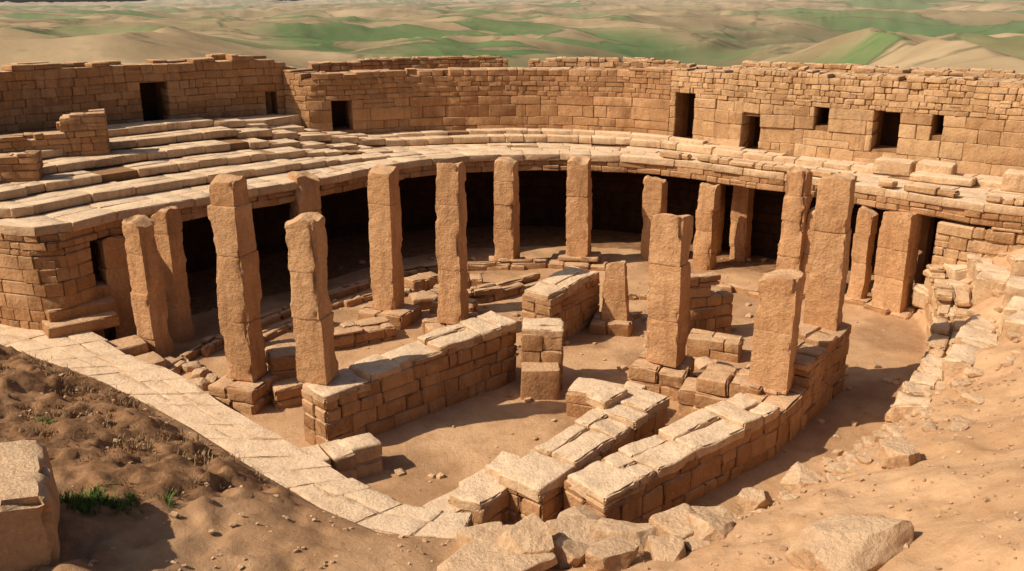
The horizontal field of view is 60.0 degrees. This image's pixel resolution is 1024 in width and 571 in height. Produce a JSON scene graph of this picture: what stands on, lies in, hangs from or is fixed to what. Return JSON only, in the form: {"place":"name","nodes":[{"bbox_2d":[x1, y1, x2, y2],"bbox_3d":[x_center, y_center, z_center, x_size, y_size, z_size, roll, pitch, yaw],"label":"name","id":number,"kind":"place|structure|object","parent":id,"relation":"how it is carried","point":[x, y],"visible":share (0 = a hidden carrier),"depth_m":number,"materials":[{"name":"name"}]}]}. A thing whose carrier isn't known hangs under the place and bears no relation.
{"place":"outdoors","nodes":[
{"label":"outdoors","id":0,"kind":"place"},
{"bbox_2d":[122,215,174,357],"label":"stone column","id":1,"kind":"structure","parent":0,"point":[147,293],"depth_m":25.46,"materials":[{"name":"stone"}]},
{"bbox_2d":[0,0,298,2],"label":"sky","id":2,"kind":"structure","parent":0,"point":[14,1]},
{"bbox_2d":[0,348,302,570],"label":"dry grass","id":3,"kind":"structure","parent":0,"point":[123,400],"depth_m":17.93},
{"bbox_2d":[0,324,473,539],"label":"paved stone path","id":4,"kind":"structure","parent":0,"point":[280,460],"depth_m":19.41,"materials":[{"name":"stone"}]},
{"bbox_2d":[0,92,1023,570],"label":"ground","id":5,"kind":"structure","parent":0,"point":[436,442],"depth_m":18.07,"materials":[{"name":"sand"}]},
{"bbox_2d":[0,439,59,570],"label":"boulder","id":6,"kind":"object","parent":5,"relation":"on","point":[29,511],"visible":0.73,"depth_m":12.42,"materials":[{"name":"stone"}]},
{"bbox_2d":[32,416,57,429],"bbox_3d":[-9.237,2.684,17.515,0.645,0.196,0.432,13,22,35],"label":"green grass tuft","id":7,"kind":"object","parent":5,"relation":"on","point":[42,419],"visible":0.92,"depth_m":17.47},
{"bbox_2d":[41,280,166,367],"bbox_3d":[-11.945,1.429,25.455,2.223,2.109,4.315,-16,24,-41],"label":"stone stair","id":8,"kind":"object","parent":5,"relation":"on","point":[101,312],"visible":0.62,"depth_m":25.53,"materials":[{"name":"stone"}]},
{"bbox_2d":[95,235,136,339],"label":"portico pier","id":9,"kind":"structure","parent":5,"relation":"on","point":[112,266],"depth_m":26.78,"materials":[{"name":"stone"}]},
{"bbox_2d":[58,478,180,515],"bbox_3d":[-6.621,3.477,14.625,1.308,0.696,1.895,16,24,41],"label":"green grass tuft","id":10,"kind":"object","parent":5,"relation":"on","point":[81,500],"visible":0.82,"depth_m":14.50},
{"bbox_2d":[0,67,282,132],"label":"stone wall","id":11,"kind":"structure","parent":5,"relation":"on","point":[158,85],"depth_m":36.62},
{"bbox_2d":[0,53,295,134],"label":"stone blocks","id":12,"kind":"structure","parent":11,"relation":"on","point":[50,78],"depth_m":34.84,"materials":[{"name":"stone"}]},
{"bbox_2d":[139,82,157,120],"bbox_3d":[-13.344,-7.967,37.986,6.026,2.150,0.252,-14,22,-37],"label":"doorway","id":13,"kind":"structure","parent":11,"relation":"attached to","point":[148,101],"depth_m":36.63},
{"bbox_2d":[151,206,194,342],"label":"stone column","id":14,"kind":"structure","parent":5,"relation":"on","point":[168,227],"depth_m":26.89,"materials":[{"name":"stone"}]},
{"bbox_2d":[208,342,303,414],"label":"column plinth","id":15,"kind":"structure","parent":5,"relation":"on","point":[278,385],"depth_m":23.00,"materials":[{"name":"stone"}]},
{"bbox_2d":[207,174,266,381],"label":"stone column","id":16,"kind":"structure","parent":15,"relation":"on","point":[238,280],"depth_m":22.21,"materials":[{"name":"stone"}]},
{"bbox_2d":[287,171,327,284],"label":"portico pier","id":17,"kind":"structure","parent":5,"relation":"on","point":[307,195],"depth_m":31.16,"materials":[{"name":"stone"}]},
{"bbox_2d":[224,286,409,350],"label":"stone kerb","id":18,"kind":"structure","parent":5,"relation":"on","point":[279,329],"depth_m":30.47,"materials":[{"name":"stone"}]},
{"bbox_2d":[300,433,382,479],"bbox_3d":[-3.821,3.923,19.667,1.896,0.850,0.936,-11,21,-31],"label":"loose masonry","id":19,"kind":"object","parent":5,"relation":"on","point":[356,457],"visible":0.56,"depth_m":19.55,"materials":[{"name":"stone"}]},
{"bbox_2d":[166,258,546,372],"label":"stone kerb","id":20,"kind":"structure","parent":5,"relation":"on","point":[208,346],"depth_m":31.55,"materials":[{"name":"stone"}]},
{"bbox_2d":[487,256,525,270],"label":"column plinth","id":21,"kind":"structure","parent":20,"relation":"on","point":[514,267],"depth_m":34.91,"materials":[{"name":"stone"}]},
{"bbox_2d":[493,157,519,262],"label":"stone column","id":22,"kind":"structure","parent":21,"relation":"on","point":[506,229],"depth_m":34.59,"materials":[{"name":"stone"}]},
{"bbox_2d":[334,316,395,349],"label":"stone kerb","id":23,"kind":"structure","parent":5,"relation":"on","point":[361,332],"depth_m":27.28,"materials":[{"name":"stone"}]},
{"bbox_2d":[357,303,421,329],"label":"column plinth","id":24,"kind":"structure","parent":5,"relation":"on","point":[404,316],"depth_m":28.89,"materials":[{"name":"stone"}]},
{"bbox_2d":[367,165,403,310],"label":"stone column","id":25,"kind":"structure","parent":24,"relation":"on","point":[385,243],"depth_m":28.40,"materials":[{"name":"stone"}]},
{"bbox_2d":[319,62,496,70],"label":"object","id":26,"kind":"object","parent":5,"relation":"on","point":[417,68],"visible":0.12,"depth_m":42.21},
{"bbox_2d":[308,55,507,71],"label":"stone blocks","id":27,"kind":"structure","parent":26,"relation":"on","point":[435,62],"depth_m":42.23,"materials":[{"name":"stone"}]},
{"bbox_2d":[301,326,516,444],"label":"stone blocks","id":28,"kind":"structure","parent":5,"relation":"on","point":[444,380],"depth_m":22.12,"materials":[{"name":"stone"}]},
{"bbox_2d":[302,311,516,402],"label":"cap slabs","id":29,"kind":"structure","parent":28,"relation":"on","point":[489,325],"depth_m":22.26,"materials":[{"name":"stone"}]},
{"bbox_2d":[285,212,338,384],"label":"stone column","id":30,"kind":"structure","parent":29,"relation":"on","point":[312,315],"depth_m":20.23,"materials":[{"name":"stone"}]},
{"bbox_2d":[404,271,482,309],"bbox_3d":[-2.552,0.206,31.805,2.975,0.620,3.221,0,18,0],"label":"loose masonry","id":31,"kind":"object","parent":5,"relation":"on","point":[425,281],"visible":0.6,"depth_m":32.31,"materials":[{"name":"stone"}]},
{"bbox_2d":[422,312,479,333],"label":"column plinth","id":32,"kind":"structure","parent":5,"relation":"on","point":[429,325],"depth_m":28.07,"materials":[{"name":"stone"}]},
{"bbox_2d":[435,162,468,324],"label":"stone column","id":33,"kind":"structure","parent":32,"relation":"on","point":[451,245],"depth_m":26.98,"materials":[{"name":"stone"}]},
{"bbox_2d":[430,297,477,313],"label":"stone kerb","id":34,"kind":"structure","parent":5,"relation":"on","point":[473,304],"depth_m":29.83,"materials":[{"name":"stone"}]},
{"bbox_2d":[287,73,668,133],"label":"stone wall","id":35,"kind":"structure","parent":5,"relation":"on","point":[343,128],"depth_m":39.72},
{"bbox_2d":[331,100,345,126],"bbox_3d":[-7.909,-7.871,39.827,0.777,1.750,0.162,-7,19,-22],"label":"doorway","id":36,"kind":"structure","parent":35,"relation":"attached to","point":[338,113],"depth_m":39.84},
{"bbox_2d":[283,66,679,134],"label":"stone blocks","id":37,"kind":"structure","parent":35,"relation":"on","point":[396,111],"depth_m":39.59,"materials":[{"name":"stone"}]},
{"bbox_2d":[448,492,510,524],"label":"stone blocks","id":38,"kind":"structure","parent":5,"relation":"on","point":[496,510],"depth_m":17.52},
{"bbox_2d":[457,521,502,547],"bbox_3d":[-0.516,4.433,15.266,0.825,0.527,0.536,-4,18,-14],"label":"boulder","id":39,"kind":"object","parent":5,"relation":"on","point":[466,535],"visible":0.35,"depth_m":15.21,"materials":[{"name":"stone"}]},
{"bbox_2d":[429,272,540,303],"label":"stone kerb","id":40,"kind":"structure","parent":5,"relation":"on","point":[489,292],"depth_m":31.46,"materials":[{"name":"stone"}]},
{"bbox_2d":[437,525,557,570],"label":"boulder","id":41,"kind":"object","parent":5,"relation":"on","point":[483,552],"visible":0.73,"depth_m":14.36,"materials":[{"name":"stone"}]},
{"bbox_2d":[0,114,1023,337],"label":"stepped circular terrace","id":42,"kind":"structure","parent":5,"relation":"on","point":[60,217],"depth_m":33.70,"materials":[{"name":"stone"}]},
{"bbox_2d":[2,129,105,153],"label":"low stone wall","id":43,"kind":"structure","parent":42,"relation":"on","point":[70,144],"depth_m":30.60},
{"bbox_2d":[0,109,110,157],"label":"stone blocks","id":44,"kind":"structure","parent":43,"relation":"on","point":[92,120],"depth_m":30.52,"materials":[{"name":"stone"}]},
{"bbox_2d":[668,66,1023,176],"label":"stone blocks","id":45,"kind":"structure","parent":42,"relation":"on","point":[997,149],"depth_m":33.52,"materials":[{"name":"stone"}]},
{"bbox_2d":[674,74,1023,159],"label":"stone wall","id":46,"kind":"structure","parent":42,"relation":"on","point":[682,111],"depth_m":34.95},
{"bbox_2d":[687,93,944,146],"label":"window openings","id":47,"kind":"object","parent":46,"relation":"on","point":[890,129],"depth_m":34.29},
{"bbox_2d":[872,157,976,186],"bbox_3d":[14.525,-4.051,31.287,3.517,0.588,1.509,14,22,37],"label":"stone bench","id":48,"kind":"object","parent":42,"relation":"on","point":[936,172],"visible":0.99,"depth_m":31.10,"materials":[{"name":"stone"}]},
{"bbox_2d":[1000,168,1023,192],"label":"stone block","id":49,"kind":"structure","parent":42,"relation":"on","point":[1012,180],"depth_m":29.05,"materials":[{"name":"stone"}]},
{"bbox_2d":[7,343,1023,570],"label":"pebbles","id":50,"kind":"object","parent":5,"relation":"on","point":[240,567],"visible":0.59,"depth_m":15.26,"materials":[{"name":"stone"}]},
{"bbox_2d":[494,513,553,553],"bbox_3d":[0.253,4.433,14.795,1.054,0.864,0.887,-16,23,-40],"label":"boulder","id":51,"kind":"object","parent":5,"relation":"on","point":[530,533],"visible":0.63,"depth_m":14.69,"materials":[{"name":"stone"}]},
{"bbox_2d":[421,383,627,512],"bbox_3d":[0.433,3.681,19.274,5.776,1.528,0.802,-17,24,-42],"label":"stone block step","id":52,"kind":"object","parent":5,"relation":"on","point":[605,396],"visible":0.41,"depth_m":20.29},
{"bbox_2d":[450,451,521,512],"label":"cap slabs","id":53,"kind":"structure","parent":52,"relation":"on","point":[479,491],"depth_m":17.81,"materials":[{"name":"stone"}]},
{"bbox_2d":[164,257,899,558],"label":"scattered stones","id":54,"kind":"object","parent":5,"relation":"on","point":[199,373],"visible":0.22,"depth_m":24.89,"materials":[{"name":"stone"}]},
{"bbox_2d":[520,362,559,399],"bbox_3d":[0.746,2.591,23.632,1.058,0.976,0.625,0,18,0],"label":"stone block step","id":55,"kind":"object","parent":5,"relation":"on","point":[540,380],"visible":0.94,"depth_m":23.35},
{"bbox_2d":[520,333,563,390],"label":"stone blocks","id":56,"kind":"structure","parent":5,"relation":"on","point":[533,346],"depth_m":23.67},
{"bbox_2d":[521,318,563,338],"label":"cap slabs","id":57,"kind":"structure","parent":56,"relation":"on","point":[551,328],"depth_m":23.70,"materials":[{"name":"stone"}]},
{"bbox_2d":[521,279,599,340],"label":"stone blocks","id":58,"kind":"structure","parent":5,"relation":"on","point":[576,310],"depth_m":27.64,"materials":[{"name":"stone"}]},
{"bbox_2d":[524,266,598,301],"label":"cap slabs","id":59,"kind":"structure","parent":58,"relation":"on","point":[573,278],"depth_m":27.56,"materials":[{"name":"stone"}]},
{"bbox_2d":[552,536,588,569],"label":"boulder","id":60,"kind":"object","parent":5,"relation":"on","point":[568,553],"visible":0.84,"depth_m":14.75,"materials":[{"name":"stone"}]},
{"bbox_2d":[545,515,598,546],"bbox_3d":[1.058,4.493,15.645,0.999,0.667,0.832,7,19,20],"label":"boulder","id":61,"kind":"object","parent":5,"relation":"on","point":[577,528],"visible":0.42,"depth_m":15.52,"materials":[{"name":"stone"}]},
{"bbox_2d":[547,250,607,270],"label":"column plinth","id":62,"kind":"structure","parent":5,"relation":"on","point":[561,259],"depth_m":35.22,"materials":[{"name":"stone"}]},
{"bbox_2d":[566,155,591,256],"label":"stone column","id":63,"kind":"structure","parent":62,"relation":"on","point":[578,208],"depth_m":34.82,"materials":[{"name":"stone"}]},
{"bbox_2d":[566,392,594,417],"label":"stone blocks","id":64,"kind":"structure","parent":5,"relation":"on","point":[577,406],"depth_m":22.40,"materials":[{"name":"stone"}]},
{"bbox_2d":[568,377,646,395],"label":"cap slabs","id":65,"kind":"structure","parent":64,"relation":"on","point":[581,386],"depth_m":22.50,"materials":[{"name":"stone"}]},
{"bbox_2d":[557,505,604,519],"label":"boulder","id":66,"kind":"object","parent":5,"relation":"on","point":[588,511],"visible":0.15,"depth_m":16.70,"materials":[{"name":"stone"}]},
{"bbox_2d":[499,408,666,521],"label":"stone blocks","id":67,"kind":"structure","parent":5,"relation":"on","point":[548,505],"depth_m":17.88,"materials":[{"name":"stone"}]},
{"bbox_2d":[499,385,669,502],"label":"cap slabs","id":68,"kind":"structure","parent":67,"relation":"on","point":[554,462],"depth_m":18.87,"materials":[{"name":"stone"}]},
{"bbox_2d":[589,311,633,336],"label":"column plinth","id":69,"kind":"structure","parent":5,"relation":"on","point":[597,326],"depth_m":27.97,"materials":[{"name":"stone"}]},
{"bbox_2d":[601,260,629,321],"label":"stone column","id":70,"kind":"structure","parent":69,"relation":"on","point":[615,302],"depth_m":28.02,"materials":[{"name":"stone"}]},
{"bbox_2d":[585,535,638,570],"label":"boulder","id":71,"kind":"object","parent":5,"relation":"on","point":[615,553],"visible":0.99,"depth_m":14.37,"materials":[{"name":"stone"}]},
{"bbox_2d":[595,518,659,556],"bbox_3d":[2.105,4.573,15.649,1.256,0.878,0.824,5,18,14],"label":"boulder","id":72,"kind":"object","parent":5,"relation":"on","point":[639,533],"visible":0.44,"depth_m":15.37,"materials":[{"name":"stone"}]},
{"bbox_2d":[628,293,648,301],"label":"stone kerb","id":73,"kind":"structure","parent":5,"relation":"on","point":[633,296],"depth_m":31.31,"materials":[{"name":"stone"}]},
{"bbox_2d":[640,175,667,259],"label":"portico pier","id":74,"kind":"structure","parent":5,"relation":"on","point":[654,195],"depth_m":35.61,"materials":[{"name":"stone"}]},
{"bbox_2d":[629,349,694,400],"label":"column plinth","id":75,"kind":"structure","parent":5,"relation":"on","point":[661,379],"depth_m":23.57,"materials":[{"name":"stone"}]},
{"bbox_2d":[646,213,692,367],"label":"stone column","id":76,"kind":"structure","parent":75,"relation":"on","point":[668,306],"depth_m":23.08,"materials":[{"name":"stone"}]},
{"bbox_2d":[643,535,685,561],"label":"boulder","id":77,"kind":"object","parent":5,"relation":"on","point":[670,548],"visible":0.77,"depth_m":14.77,"materials":[{"name":"stone"}]},
{"bbox_2d":[649,503,696,539],"bbox_3d":[3.000,4.446,15.685,0.927,0.742,0.860,-10,20,-28],"label":"boulder","id":78,"kind":"object","parent":5,"relation":"on","point":[672,521],"visible":0.28,"depth_m":15.55,"materials":[{"name":"stone"}]},
{"bbox_2d":[532,60,850,72],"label":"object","id":79,"kind":"object","parent":5,"relation":"on","point":[650,66],"visible":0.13,"depth_m":42.88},
{"bbox_2d":[686,272,733,343],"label":"stone blocks","id":80,"kind":"structure","parent":5,"relation":"on","point":[705,295],"depth_m":27.32,"materials":[{"name":"stone"}]},
{"bbox_2d":[687,513,733,541],"bbox_3d":[3.473,4.277,15.393,0.876,0.526,0.759,0,18,0],"label":"boulder","id":81,"kind":"object","parent":5,"relation":"on","point":[708,527],"visible":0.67,"depth_m":15.24,"materials":[{"name":"stone"}]},
{"bbox_2d":[691,506,735,520],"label":"boulder","id":82,"kind":"object","parent":5,"relation":"on","point":[722,511],"visible":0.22,"depth_m":16.38,"materials":[{"name":"stone"}]},
{"bbox_2d":[686,328,743,362],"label":"stone blocks","id":83,"kind":"structure","parent":5,"relation":"on","point":[716,345],"depth_m":26.17,"materials":[{"name":"stone"}]},
{"bbox_2d":[706,181,725,254],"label":"portico pier","id":84,"kind":"structure","parent":5,"relation":"on","point":[720,225],"depth_m":36.70,"materials":[{"name":"stone"}]},
{"bbox_2d":[678,363,779,415],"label":"stone blocks","id":85,"kind":"structure","parent":5,"relation":"on","point":[711,384],"depth_m":21.95,"materials":[{"name":"stone"}]},
{"bbox_2d":[711,283,758,298],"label":"stone kerb","id":86,"kind":"structure","parent":5,"relation":"on","point":[751,292],"depth_m":31.98,"materials":[{"name":"stone"}]},
{"bbox_2d":[729,185,754,261],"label":"portico pier","id":87,"kind":"structure","parent":5,"relation":"on","point":[741,216],"depth_m":35.67,"materials":[{"name":"stone"}]},
{"bbox_2d":[733,487,771,516],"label":"boulder","id":88,"kind":"object","parent":5,"relation":"on","point":[748,500],"visible":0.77,"depth_m":16.72,"materials":[{"name":"stone"}]},
{"bbox_2d":[528,56,1023,73],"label":"stone blocks","id":89,"kind":"structure","parent":5,"relation":"on","point":[612,62],"depth_m":42.13,"materials":[{"name":"stone"}]},
{"bbox_2d":[745,321,849,454],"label":"stone blocks","id":90,"kind":"structure","parent":5,"relation":"on","point":[820,361],"depth_m":22.06,"materials":[{"name":"stone"}]},
{"bbox_2d":[749,269,804,394],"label":"stone column","id":91,"kind":"structure","parent":90,"relation":"on","point":[775,333],"depth_m":20.95,"materials":[{"name":"stone"}]},
{"bbox_2d":[800,320,851,347],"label":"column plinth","id":92,"kind":"structure","parent":90,"relation":"on","point":[842,341],"depth_m":23.23,"materials":[{"name":"stone"}]},
{"bbox_2d":[803,172,855,330],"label":"stone column","id":93,"kind":"structure","parent":90,"relation":"on","point":[829,265],"depth_m":22.81,"materials":[{"name":"stone"}]},
{"bbox_2d":[779,461,816,491],"bbox_3d":[5.901,4.024,18.076,0.825,0.584,0.655,-17,24,-42],"label":"boulder","id":94,"kind":"object","parent":5,"relation":"on","point":[794,474],"visible":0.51,"depth_m":17.97,"materials":[{"name":"stone"}]},
{"bbox_2d":[809,469,822,477],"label":"boulder","id":95,"kind":"object","parent":5,"relation":"on","point":[817,474],"visible":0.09,"depth_m":19.14,"materials":[{"name":"stone"}]},
{"bbox_2d":[785,514,913,570],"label":"boulder","id":96,"kind":"object","parent":5,"relation":"on","point":[839,542],"visible":0.94,"depth_m":13.08,"materials":[{"name":"stone"}]},
{"bbox_2d":[846,205,878,298],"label":"portico pier","id":97,"kind":"structure","parent":5,"relation":"on","point":[863,246],"depth_m":30.61,"materials":[{"name":"stone"}]},
{"bbox_2d":[732,252,1022,518],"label":"rubble","id":98,"kind":"object","parent":5,"relation":"on","point":[853,460],"visible":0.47,"depth_m":19.18,"materials":[{"name":"stone"}]},
{"bbox_2d":[844,293,918,319],"bbox_3d":[12.618,0.695,30.697,1.240,0.300,2.597,-17,24,-42],"label":"stone kerb","id":99,"kind":"object","parent":5,"relation":"on","point":[907,313],"depth_m":30.15,"materials":[{"name":"stone"}]},
{"bbox_2d":[871,211,922,312],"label":"portico pier","id":100,"kind":"structure","parent":5,"relation":"on","point":[896,256],"depth_m":29.59,"materials":[{"name":"stone"}]},
{"bbox_2d":[878,439,920,468],"bbox_3d":[7.313,3.267,16.764,0.759,0.512,0.536,6,19,19],"label":"boulder","id":101,"kind":"object","parent":5,"relation":"on","point":[893,454],"visible":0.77,"depth_m":16.60,"materials":[{"name":"stone"}]},
{"bbox_2d":[913,215,934,286],"bbox_3d":[14.311,-1.231,31.312,0.746,3.470,0.752,14,23,38],"label":"doorway","id":102,"kind":"structure","parent":5,"relation":"on","point":[926,237],"depth_m":30.92,"materials":[{"name":"stone"}]},
{"bbox_2d":[885,264,971,424],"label":"stones","id":103,"kind":"object","parent":5,"relation":"on","point":[943,296],"visible":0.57,"depth_m":26.32,"materials":[{"name":"stone"}]},
{"bbox_2d":[891,252,1023,424],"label":"fallen ashlar rows","id":104,"kind":"object","parent":5,"relation":"on","point":[974,334],"visible":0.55,"depth_m":23.53,"materials":[{"name":"stone"}]},
{"bbox_2d":[0,0,1023,72],"bbox_3d":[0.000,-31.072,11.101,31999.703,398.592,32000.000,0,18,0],"label":"hills","id":105,"kind":"structure","parent":0,"point":[978,34],"depth_m":1770.45,"materials":[{"name":"sand"}]},
{"bbox_2d":[692,182,721,269],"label":"portico pier","id":106,"kind":"structure","parent":0,"point":[705,235],"depth_m":34.53,"materials":[{"name":"stone"}]},
{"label":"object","id":107,"kind":"object","parent":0,"visible":0},
{"bbox_2d":[854,65,1023,79],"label":"stone blocks","id":108,"kind":"structure","parent":107,"relation":"on","point":[877,69],"depth_m":34.54,"materials":[{"name":"stone"}]},
{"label":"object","id":109,"kind":"object","parent":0,"visible":0},
{"bbox_2d":[0,150,44,182],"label":"stone blocks","id":110,"kind":"structure","parent":109,"relation":"on","point":[27,160],"depth_m":27.77,"materials":[{"name":"stone"}]},
{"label":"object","id":111,"kind":"object","parent":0,"visible":0},
{"bbox_2d":[563,416,778,522],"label":"stone blocks","id":112,"kind":"structure","parent":111,"relation":"on","point":[691,481],"depth_m":18.53,"materials":[{"name":"stone"}]},
{"bbox_2d":[567,392,779,508],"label":"cap slabs","id":113,"kind":"structure","parent":112,"relation":"on","point":[699,433],"depth_m":18.55,"materials":[{"name":"stone"}]},
{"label":"column plinth","id":114,"kind":"object","parent":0,"visible":0},
{"bbox_2d":[776,166,812,270],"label":"stone column","id":115,"kind":"structure","parent":114,"relation":"on","point":[797,199],"depth_m":31.00,"materials":[{"name":"stone"}]},
{"bbox_2d":[801,207,814,293],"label":"stone column","id":116,"kind":"structure","parent":114,"relation":"on","point":[806,256],"depth_m":31.24,"materials":[{"name":"stone"}]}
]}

